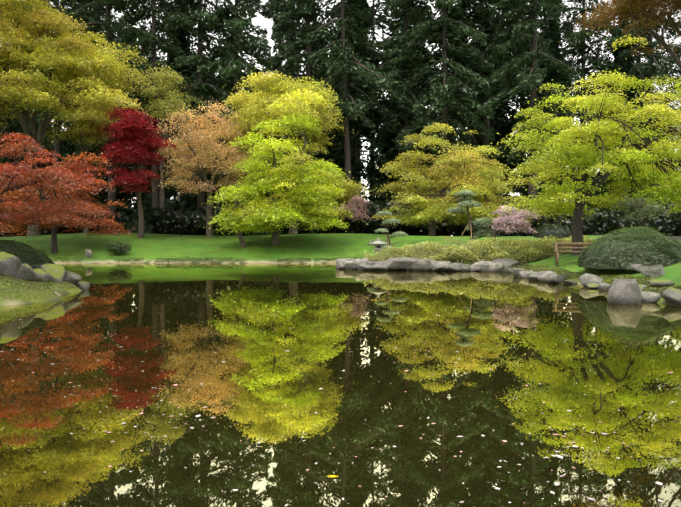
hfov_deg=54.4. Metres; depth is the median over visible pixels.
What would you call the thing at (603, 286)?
rock
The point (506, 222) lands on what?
flowering shrub
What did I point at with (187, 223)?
understory shrub
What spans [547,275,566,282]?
rock
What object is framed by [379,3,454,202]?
conifer tree
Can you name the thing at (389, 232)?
understory shrub
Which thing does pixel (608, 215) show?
understory shrub
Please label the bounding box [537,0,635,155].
conifer tree
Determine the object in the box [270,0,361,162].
conifer tree
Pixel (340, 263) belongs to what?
peninsula rock
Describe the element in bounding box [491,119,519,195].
cedar tree
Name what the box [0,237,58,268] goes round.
clipped shrub
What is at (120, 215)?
understory shrub
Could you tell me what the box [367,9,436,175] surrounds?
conifer tree
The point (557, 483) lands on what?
floating petals
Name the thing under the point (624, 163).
bright maple tree
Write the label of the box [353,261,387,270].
peninsula rock
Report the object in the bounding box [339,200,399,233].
understory shrub
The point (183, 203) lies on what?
hemlock tree
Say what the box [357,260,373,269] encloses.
peninsula rock
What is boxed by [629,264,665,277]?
big lawn rock
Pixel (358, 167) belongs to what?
hemlock tree
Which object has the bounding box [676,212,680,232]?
understory shrub
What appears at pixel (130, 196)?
hemlock tree
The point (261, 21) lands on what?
sky
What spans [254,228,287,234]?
clipped shrub
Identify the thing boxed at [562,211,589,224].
understory shrub
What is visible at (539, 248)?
groundcover plant
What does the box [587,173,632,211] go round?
cedar tree
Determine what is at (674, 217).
understory shrub
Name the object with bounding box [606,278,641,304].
upright rock
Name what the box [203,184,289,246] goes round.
lime maple tree
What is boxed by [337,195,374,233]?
pink tree
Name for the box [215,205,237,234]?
understory shrub
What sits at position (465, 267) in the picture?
peninsula rock
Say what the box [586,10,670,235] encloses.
hemlock tree
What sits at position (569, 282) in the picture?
rock
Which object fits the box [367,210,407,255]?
pine tree
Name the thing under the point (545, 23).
conifer tree
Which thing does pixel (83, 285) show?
point rock
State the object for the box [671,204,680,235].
understory shrub
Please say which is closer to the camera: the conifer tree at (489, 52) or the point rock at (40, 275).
the point rock at (40, 275)
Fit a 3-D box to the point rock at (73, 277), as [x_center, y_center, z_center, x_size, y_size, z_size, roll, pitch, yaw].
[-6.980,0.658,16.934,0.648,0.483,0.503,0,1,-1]
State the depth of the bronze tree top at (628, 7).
30.90 m
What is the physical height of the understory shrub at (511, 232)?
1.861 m
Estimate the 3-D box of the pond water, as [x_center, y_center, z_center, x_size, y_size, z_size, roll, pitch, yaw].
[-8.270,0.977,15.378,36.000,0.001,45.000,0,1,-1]
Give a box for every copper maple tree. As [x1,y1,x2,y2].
[0,132,133,252]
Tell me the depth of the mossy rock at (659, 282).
14.57 m
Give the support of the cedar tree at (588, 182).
on the terrain ground at (149, 248)
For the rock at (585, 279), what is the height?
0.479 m
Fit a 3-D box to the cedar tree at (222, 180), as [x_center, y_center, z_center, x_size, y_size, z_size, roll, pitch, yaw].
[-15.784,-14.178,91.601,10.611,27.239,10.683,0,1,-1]
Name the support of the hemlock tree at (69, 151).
on the terrain ground at (149, 248)
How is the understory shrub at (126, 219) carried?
on the terrain ground at (149, 248)
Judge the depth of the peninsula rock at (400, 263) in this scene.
27.62 m
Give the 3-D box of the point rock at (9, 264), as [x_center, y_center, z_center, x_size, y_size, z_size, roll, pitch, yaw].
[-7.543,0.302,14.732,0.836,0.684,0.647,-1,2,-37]
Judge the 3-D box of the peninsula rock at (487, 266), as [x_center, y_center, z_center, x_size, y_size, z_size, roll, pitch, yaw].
[6.051,0.591,27.311,1.456,0.586,0.844,1,2,37]
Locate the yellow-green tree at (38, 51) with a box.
[0,0,158,235]
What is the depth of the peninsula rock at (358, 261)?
28.39 m
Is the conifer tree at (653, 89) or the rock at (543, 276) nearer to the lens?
the rock at (543, 276)
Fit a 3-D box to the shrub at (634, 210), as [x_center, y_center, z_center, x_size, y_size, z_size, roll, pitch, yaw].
[12.247,-1.056,27.311,3.418,2.715,2.973,0,1,-1]
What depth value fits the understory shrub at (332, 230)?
50.16 m
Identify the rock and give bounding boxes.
[0,252,20,276]
[14,263,34,279]
[33,269,50,281]
[38,264,64,282]
[63,270,80,283]
[75,281,89,290]
[85,249,92,257]
[336,258,349,268]
[344,261,353,268]
[352,258,364,269]
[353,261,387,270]
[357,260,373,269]
[385,257,418,269]
[404,258,430,270]
[422,259,451,270]
[439,264,462,270]
[452,263,469,270]
[470,261,503,271]
[470,267,481,270]
[490,258,522,271]
[512,268,523,275]
[519,270,533,277]
[528,272,537,279]
[536,271,556,281]
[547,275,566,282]
[563,281,577,283]
[579,273,602,286]
[586,283,598,288]
[599,283,610,289]
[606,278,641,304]
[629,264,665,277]
[638,284,646,289]
[641,291,660,302]
[649,279,674,286]
[661,287,680,305]
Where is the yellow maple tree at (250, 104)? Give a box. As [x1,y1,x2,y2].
[207,66,357,233]
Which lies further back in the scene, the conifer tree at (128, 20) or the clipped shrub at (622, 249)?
the conifer tree at (128, 20)
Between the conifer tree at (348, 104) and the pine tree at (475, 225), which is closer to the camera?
the pine tree at (475, 225)
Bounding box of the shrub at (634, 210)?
[604,194,674,226]
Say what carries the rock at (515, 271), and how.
on the terrain ground at (149, 248)
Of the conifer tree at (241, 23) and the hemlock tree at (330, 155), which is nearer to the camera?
the conifer tree at (241, 23)
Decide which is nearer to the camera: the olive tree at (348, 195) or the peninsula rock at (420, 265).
the peninsula rock at (420, 265)
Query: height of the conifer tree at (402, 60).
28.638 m
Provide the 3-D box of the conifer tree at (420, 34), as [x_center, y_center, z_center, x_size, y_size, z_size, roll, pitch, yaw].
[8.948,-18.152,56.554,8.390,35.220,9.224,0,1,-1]
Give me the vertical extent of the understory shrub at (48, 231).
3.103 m
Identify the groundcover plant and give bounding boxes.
[363,235,595,263]
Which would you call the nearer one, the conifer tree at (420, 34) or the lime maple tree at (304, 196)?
the lime maple tree at (304, 196)
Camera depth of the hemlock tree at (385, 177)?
62.71 m
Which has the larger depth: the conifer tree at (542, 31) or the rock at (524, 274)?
the conifer tree at (542, 31)
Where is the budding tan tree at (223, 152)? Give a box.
[149,99,270,237]
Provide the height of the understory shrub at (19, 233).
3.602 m
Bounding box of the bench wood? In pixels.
[553,242,591,265]
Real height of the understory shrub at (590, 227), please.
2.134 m
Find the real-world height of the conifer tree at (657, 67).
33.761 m
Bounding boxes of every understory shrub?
[0,218,15,236]
[5,221,27,236]
[24,214,73,234]
[67,214,96,233]
[89,211,129,232]
[122,212,158,233]
[134,206,183,234]
[161,210,205,234]
[191,205,243,235]
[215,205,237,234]
[270,222,289,232]
[297,204,349,233]
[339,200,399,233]
[347,225,409,234]
[381,200,419,233]
[405,218,452,235]
[417,208,456,235]
[446,218,491,235]
[500,224,532,235]
[504,210,569,235]
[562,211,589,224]
[562,214,612,234]
[591,210,634,231]
[608,208,675,234]
[642,196,679,233]
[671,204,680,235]
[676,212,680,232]
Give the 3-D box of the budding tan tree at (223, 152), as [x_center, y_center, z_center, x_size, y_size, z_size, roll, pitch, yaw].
[-9.003,-5.530,44.672,10.036,9.720,8.193,0,1,-17]
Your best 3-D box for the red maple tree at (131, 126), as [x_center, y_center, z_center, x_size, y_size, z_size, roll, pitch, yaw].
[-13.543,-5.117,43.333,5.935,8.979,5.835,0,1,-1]
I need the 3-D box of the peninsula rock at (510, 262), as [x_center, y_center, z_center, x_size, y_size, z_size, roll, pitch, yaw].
[6.777,0.539,27.290,1.030,0.690,1.655,1,2,39]
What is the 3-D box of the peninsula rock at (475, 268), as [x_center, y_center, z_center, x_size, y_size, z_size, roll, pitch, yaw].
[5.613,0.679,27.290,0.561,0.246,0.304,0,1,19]
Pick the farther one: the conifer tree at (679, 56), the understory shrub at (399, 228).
the conifer tree at (679, 56)
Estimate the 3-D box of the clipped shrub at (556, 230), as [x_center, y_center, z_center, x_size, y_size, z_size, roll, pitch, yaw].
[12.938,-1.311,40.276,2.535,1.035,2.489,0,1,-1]
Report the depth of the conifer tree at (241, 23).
54.07 m
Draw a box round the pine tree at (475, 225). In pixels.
[447,190,500,252]
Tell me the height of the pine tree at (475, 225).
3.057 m
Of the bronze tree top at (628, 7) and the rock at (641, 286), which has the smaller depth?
the rock at (641, 286)
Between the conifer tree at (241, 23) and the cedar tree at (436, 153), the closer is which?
the conifer tree at (241, 23)
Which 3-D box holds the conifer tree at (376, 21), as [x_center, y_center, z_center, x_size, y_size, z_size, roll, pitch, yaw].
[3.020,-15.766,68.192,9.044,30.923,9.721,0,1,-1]
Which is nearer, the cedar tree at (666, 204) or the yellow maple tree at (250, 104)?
the yellow maple tree at (250, 104)
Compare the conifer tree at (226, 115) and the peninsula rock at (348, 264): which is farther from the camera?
the conifer tree at (226, 115)
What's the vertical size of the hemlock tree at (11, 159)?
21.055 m
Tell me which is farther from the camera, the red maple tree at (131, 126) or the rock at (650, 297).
the red maple tree at (131, 126)
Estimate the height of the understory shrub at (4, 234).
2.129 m
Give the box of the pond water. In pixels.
[0,263,680,506]
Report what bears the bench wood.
on the terrain ground at (149, 248)
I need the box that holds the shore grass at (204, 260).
[47,254,364,262]
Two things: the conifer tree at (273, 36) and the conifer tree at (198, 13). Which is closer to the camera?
the conifer tree at (198, 13)
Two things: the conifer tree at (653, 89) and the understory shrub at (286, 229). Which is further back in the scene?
the conifer tree at (653, 89)
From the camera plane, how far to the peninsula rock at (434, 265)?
27.27 m
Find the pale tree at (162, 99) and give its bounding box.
[124,63,200,233]
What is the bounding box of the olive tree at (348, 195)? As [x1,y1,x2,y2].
[315,170,378,232]
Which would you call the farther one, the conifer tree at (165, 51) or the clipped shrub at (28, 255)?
the conifer tree at (165, 51)
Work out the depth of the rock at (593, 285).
17.62 m
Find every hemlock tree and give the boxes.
[0,60,53,199]
[61,17,135,216]
[101,67,178,214]
[133,21,230,235]
[219,68,284,235]
[288,39,351,233]
[313,0,401,217]
[370,53,439,211]
[451,20,541,235]
[506,17,603,217]
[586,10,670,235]
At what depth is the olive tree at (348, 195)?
51.37 m
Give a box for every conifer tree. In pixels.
[0,2,53,180]
[1,0,115,200]
[9,3,69,177]
[47,0,131,165]
[49,0,85,171]
[50,0,168,218]
[100,14,147,212]
[110,0,207,233]
[141,0,260,214]
[144,18,175,188]
[160,0,215,210]
[196,0,272,205]
[205,38,246,205]
[259,0,301,153]
[264,1,316,181]
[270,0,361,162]
[296,0,411,200]
[327,0,362,166]
[333,0,399,207]
[364,0,441,234]
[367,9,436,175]
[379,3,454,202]
[395,0,495,235]
[422,0,504,235]
[434,0,520,179]
[447,0,553,191]
[479,0,585,235]
[493,0,566,207]
[508,0,580,191]
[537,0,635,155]
[592,0,680,196]
[626,15,680,193]
[667,13,680,101]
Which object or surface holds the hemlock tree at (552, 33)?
on the terrain ground at (149, 248)
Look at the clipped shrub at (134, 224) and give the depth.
50.00 m
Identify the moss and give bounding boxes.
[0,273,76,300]
[511,263,680,295]
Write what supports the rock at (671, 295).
in the pond water
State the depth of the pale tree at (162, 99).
52.14 m
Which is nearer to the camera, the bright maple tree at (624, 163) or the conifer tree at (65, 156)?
the bright maple tree at (624, 163)
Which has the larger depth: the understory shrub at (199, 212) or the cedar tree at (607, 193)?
the cedar tree at (607, 193)
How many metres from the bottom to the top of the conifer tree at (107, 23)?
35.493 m
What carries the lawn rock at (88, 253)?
on the terrain ground at (149, 248)
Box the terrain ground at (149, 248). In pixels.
[0,233,680,305]
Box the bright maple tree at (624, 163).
[483,34,680,254]
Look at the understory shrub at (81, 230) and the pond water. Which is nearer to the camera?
the pond water
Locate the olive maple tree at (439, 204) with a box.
[369,122,538,235]
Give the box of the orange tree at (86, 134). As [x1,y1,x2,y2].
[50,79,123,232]
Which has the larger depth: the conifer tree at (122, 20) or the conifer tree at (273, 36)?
the conifer tree at (273, 36)
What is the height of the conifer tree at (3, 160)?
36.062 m
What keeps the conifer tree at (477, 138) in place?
on the terrain ground at (149, 248)
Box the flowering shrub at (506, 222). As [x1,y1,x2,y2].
[488,206,540,242]
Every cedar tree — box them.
[142,160,196,208]
[196,57,246,235]
[425,119,450,235]
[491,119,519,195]
[578,168,607,211]
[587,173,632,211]
[630,161,680,235]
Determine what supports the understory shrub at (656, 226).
on the terrain ground at (149, 248)
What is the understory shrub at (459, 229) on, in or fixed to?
on the terrain ground at (149, 248)
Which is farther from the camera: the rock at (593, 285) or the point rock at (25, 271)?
the rock at (593, 285)
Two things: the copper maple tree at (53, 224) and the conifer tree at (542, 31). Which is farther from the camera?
the conifer tree at (542, 31)
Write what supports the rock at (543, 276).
on the terrain ground at (149, 248)
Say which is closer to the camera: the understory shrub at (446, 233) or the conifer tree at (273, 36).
the understory shrub at (446, 233)
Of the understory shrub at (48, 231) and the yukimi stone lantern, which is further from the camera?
the understory shrub at (48, 231)
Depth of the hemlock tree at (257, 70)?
62.57 m
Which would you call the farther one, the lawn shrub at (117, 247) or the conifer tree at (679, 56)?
the conifer tree at (679, 56)
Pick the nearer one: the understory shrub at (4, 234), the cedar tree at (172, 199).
the understory shrub at (4, 234)
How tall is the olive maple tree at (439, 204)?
8.464 m
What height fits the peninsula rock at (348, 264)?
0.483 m
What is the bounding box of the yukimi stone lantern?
[370,238,386,257]
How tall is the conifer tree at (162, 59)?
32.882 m
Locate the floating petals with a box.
[0,279,672,505]
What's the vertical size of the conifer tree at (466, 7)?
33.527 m
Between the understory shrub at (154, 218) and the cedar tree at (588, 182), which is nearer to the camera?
the understory shrub at (154, 218)
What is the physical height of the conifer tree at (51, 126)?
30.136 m
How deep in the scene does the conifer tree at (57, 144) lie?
57.38 m
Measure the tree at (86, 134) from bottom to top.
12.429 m
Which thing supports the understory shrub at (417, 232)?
on the terrain ground at (149, 248)
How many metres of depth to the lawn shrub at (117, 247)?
37.90 m
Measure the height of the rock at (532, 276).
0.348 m
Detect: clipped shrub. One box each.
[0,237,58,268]
[119,220,153,233]
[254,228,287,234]
[533,224,571,238]
[575,225,680,270]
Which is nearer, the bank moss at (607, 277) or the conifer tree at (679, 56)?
the bank moss at (607, 277)
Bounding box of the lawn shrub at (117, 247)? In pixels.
[107,241,131,255]
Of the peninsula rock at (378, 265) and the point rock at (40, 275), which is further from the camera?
the peninsula rock at (378, 265)
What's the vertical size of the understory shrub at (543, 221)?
2.976 m
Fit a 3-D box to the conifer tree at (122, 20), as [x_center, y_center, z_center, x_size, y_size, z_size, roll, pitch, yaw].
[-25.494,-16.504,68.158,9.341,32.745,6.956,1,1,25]
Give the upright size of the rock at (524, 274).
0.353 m
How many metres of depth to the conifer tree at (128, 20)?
80.86 m
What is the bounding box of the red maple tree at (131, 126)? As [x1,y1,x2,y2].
[92,107,180,237]
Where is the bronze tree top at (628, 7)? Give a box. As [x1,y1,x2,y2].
[558,0,680,68]
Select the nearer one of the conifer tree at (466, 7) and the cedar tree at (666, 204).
the conifer tree at (466, 7)
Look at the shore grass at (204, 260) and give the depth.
36.41 m
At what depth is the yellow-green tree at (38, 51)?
43.37 m
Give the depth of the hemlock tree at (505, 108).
64.69 m
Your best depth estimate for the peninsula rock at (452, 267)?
27.15 m
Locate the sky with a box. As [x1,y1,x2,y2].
[39,0,680,235]
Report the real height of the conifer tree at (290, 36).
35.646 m
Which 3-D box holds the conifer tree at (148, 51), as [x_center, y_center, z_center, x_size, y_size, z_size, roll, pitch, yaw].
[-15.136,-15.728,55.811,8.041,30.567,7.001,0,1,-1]
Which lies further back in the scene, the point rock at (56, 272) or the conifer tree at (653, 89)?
the conifer tree at (653, 89)
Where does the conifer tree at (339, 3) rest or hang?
on the terrain ground at (149, 248)
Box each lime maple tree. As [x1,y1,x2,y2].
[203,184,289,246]
[207,87,367,244]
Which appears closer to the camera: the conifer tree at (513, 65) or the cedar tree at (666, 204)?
the conifer tree at (513, 65)

